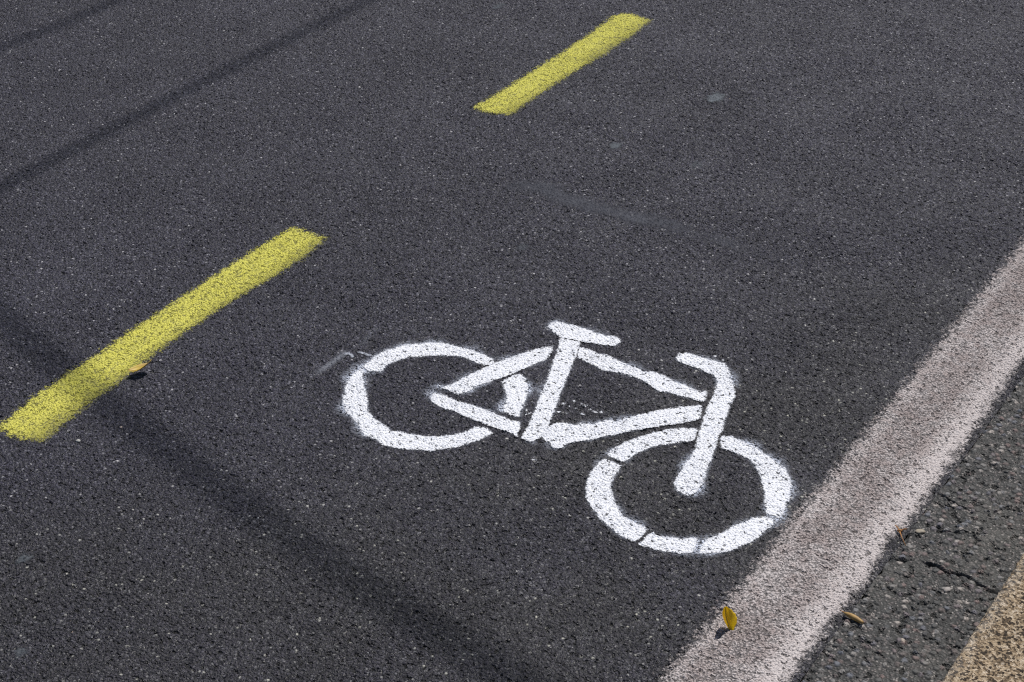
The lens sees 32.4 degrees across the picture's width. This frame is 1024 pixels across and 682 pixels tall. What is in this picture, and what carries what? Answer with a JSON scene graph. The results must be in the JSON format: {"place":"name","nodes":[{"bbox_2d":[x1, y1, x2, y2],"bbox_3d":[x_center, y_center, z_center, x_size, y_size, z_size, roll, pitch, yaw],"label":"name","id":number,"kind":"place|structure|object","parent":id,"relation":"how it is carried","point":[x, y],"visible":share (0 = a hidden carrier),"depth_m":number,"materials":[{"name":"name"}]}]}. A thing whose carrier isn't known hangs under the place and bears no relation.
{"place":"outdoors","nodes":[
{"label":"outdoors","id":0,"kind":"place"},
{"bbox_2d":[0,0,1023,681],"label":"road","id":1,"kind":"structure","parent":0,"point":[786,274],"depth_m":3.44,"materials":[{"name":"grey asphalt"}]},
{"bbox_2d":[18,556,28,561],"bbox_3d":[-0.779,0.348,2.813,0.034,0.001,0.046,19,38,28],"label":"gum spot","id":2,"kind":"object","parent":1,"relation":"on","point":[21,559],"visible":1,"depth_m":2.81,"materials":[{"name":"grey"}]},
{"bbox_2d":[0,226,325,439],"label":"lane marking","id":3,"kind":"object","parent":1,"relation":"on","point":[141,332],"visible":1,"depth_m":3.37,"materials":[{"name":"yellow paint"}]},
{"bbox_2d":[128,359,151,371],"bbox_3d":[-0.686,0.045,3.245,0.043,0.017,0.022,-29,42,-35],"label":"fallen leaf","id":4,"kind":"object","parent":3,"relation":"on","point":[138,367],"visible":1,"depth_m":3.25,"materials":[{"name":"yellow plant"}]},
{"bbox_2d":[344,351,370,356],"bbox_3d":[-0.297,0.027,3.286,0.066,0.001,0.216,19,38,28],"label":"paint scrape","id":5,"kind":"object","parent":1,"relation":"on","point":[350,354],"visible":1,"depth_m":3.29,"materials":[{"name":"grey paint"}]},
{"bbox_2d":[7,4,1018,673],"bbox_3d":[-0.132,-0.210,3.644,3.148,0.002,3.083,1,33,5],"label":"grit","id":6,"kind":"object","parent":1,"relation":"on","point":[469,348],"visible":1,"depth_m":3.29,"materials":[{"name":"stone"}]},
{"bbox_2d":[473,13,648,114],"bbox_3d":[0.143,-0.695,4.382,0.142,0.001,0.718,19,38,28],"label":"lane marking","id":7,"kind":"object","parent":1,"relation":"on","point":[611,33],"visible":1,"depth_m":4.36,"materials":[{"name":"yellow paint"}]},
{"bbox_2d":[340,321,794,554],"bbox_3d":[0.127,0.122,3.119,0.902,0.002,0.560,19,38,28],"label":"bicycle symbol","id":8,"kind":"object","parent":1,"relation":"on","point":[693,465],"visible":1,"depth_m":3.08,"materials":[{"name":"white paint"}]},
{"bbox_2d":[533,185,673,225],"bbox_3d":[0.291,-0.250,3.686,0.746,0.001,0.116,19,38,28],"label":"scuff mark","id":9,"kind":"object","parent":1,"relation":"on","point":[632,217],"visible":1,"depth_m":3.76,"materials":[{"name":"grey"}]},
{"bbox_2d":[611,143,619,147],"bbox_3d":[0.233,-0.441,3.984,0.038,0.001,0.066,19,38,28],"label":"gum spot","id":10,"kind":"object","parent":1,"relation":"on","point":[613,145],"visible":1,"depth_m":3.98,"materials":[{"name":"grey"}]},
{"bbox_2d":[708,93,724,101],"bbox_3d":[0.486,-0.579,4.185,0.054,0.001,0.072,19,38,28],"label":"gum spot","id":11,"kind":"object","parent":1,"relation":"on","point":[715,97],"visible":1,"depth_m":4.18,"materials":[{"name":"grey"}]},
{"bbox_2d":[661,235,1023,681],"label":"edge line","id":12,"kind":"object","parent":1,"relation":"on","point":[776,664],"visible":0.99,"depth_m":2.87,"materials":[{"name":"white paint"}]},
{"bbox_2d":[722,606,736,629],"bbox_3d":[0.328,0.410,2.623,0.026,0.045,0.018,-10,34,-12],"label":"fallen leaf","id":13,"kind":"object","parent":12,"relation":"on","point":[729,617],"visible":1,"depth_m":2.62,"materials":[{"name":"yellow plant"}]},
{"bbox_2d":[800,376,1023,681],"label":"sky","id":14,"kind":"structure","parent":0,"point":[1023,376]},
{"bbox_2d":[801,377,1023,681],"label":"gutter","id":15,"kind":"object","parent":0,"point":[967,547],"visible":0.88,"depth_m":2.72,"materials":[{"name":"asphalt"}]},
{"bbox_2d":[841,610,863,623],"bbox_3d":[0.509,0.413,2.639,0.040,0.008,0.010,19,38,28],"label":"seed pod","id":16,"kind":"object","parent":15,"relation":"on","point":[854,617],"visible":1,"depth_m":2.63,"materials":[{"name":"beige plant"}]},
{"bbox_2d":[895,525,905,545],"bbox_3d":[0.623,0.308,2.799,0.017,0.007,0.048,-3,33,-2],"label":"dry stalk","id":17,"kind":"object","parent":15,"relation":"on","point":[899,530],"visible":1,"depth_m":2.80,"materials":[{"name":"brown plant"}]},
{"bbox_2d":[915,529,924,533],"bbox_3d":[0.652,0.304,2.811,0.016,0.006,0.012,8,34,14],"label":"pebble","id":18,"kind":"object","parent":15,"relation":"on","point":[919,531],"visible":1,"depth_m":2.81,"materials":[{"name":"stone"}]},
{"bbox_2d":[944,587,950,591],"bbox_3d":[0.666,0.380,2.692,0.012,0.005,0.010,-3,33,-1],"label":"pebble","id":19,"kind":"object","parent":15,"relation":"on","point":[947,589],"visible":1,"depth_m":2.69,"materials":[{"name":"stone"}]},
{"bbox_2d":[942,554,1023,681],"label":"kerb","id":20,"kind":"structure","parent":15,"relation":"on","point":[992,650],"depth_m":2.45,"materials":[{"name":"concrete"}]}
]}

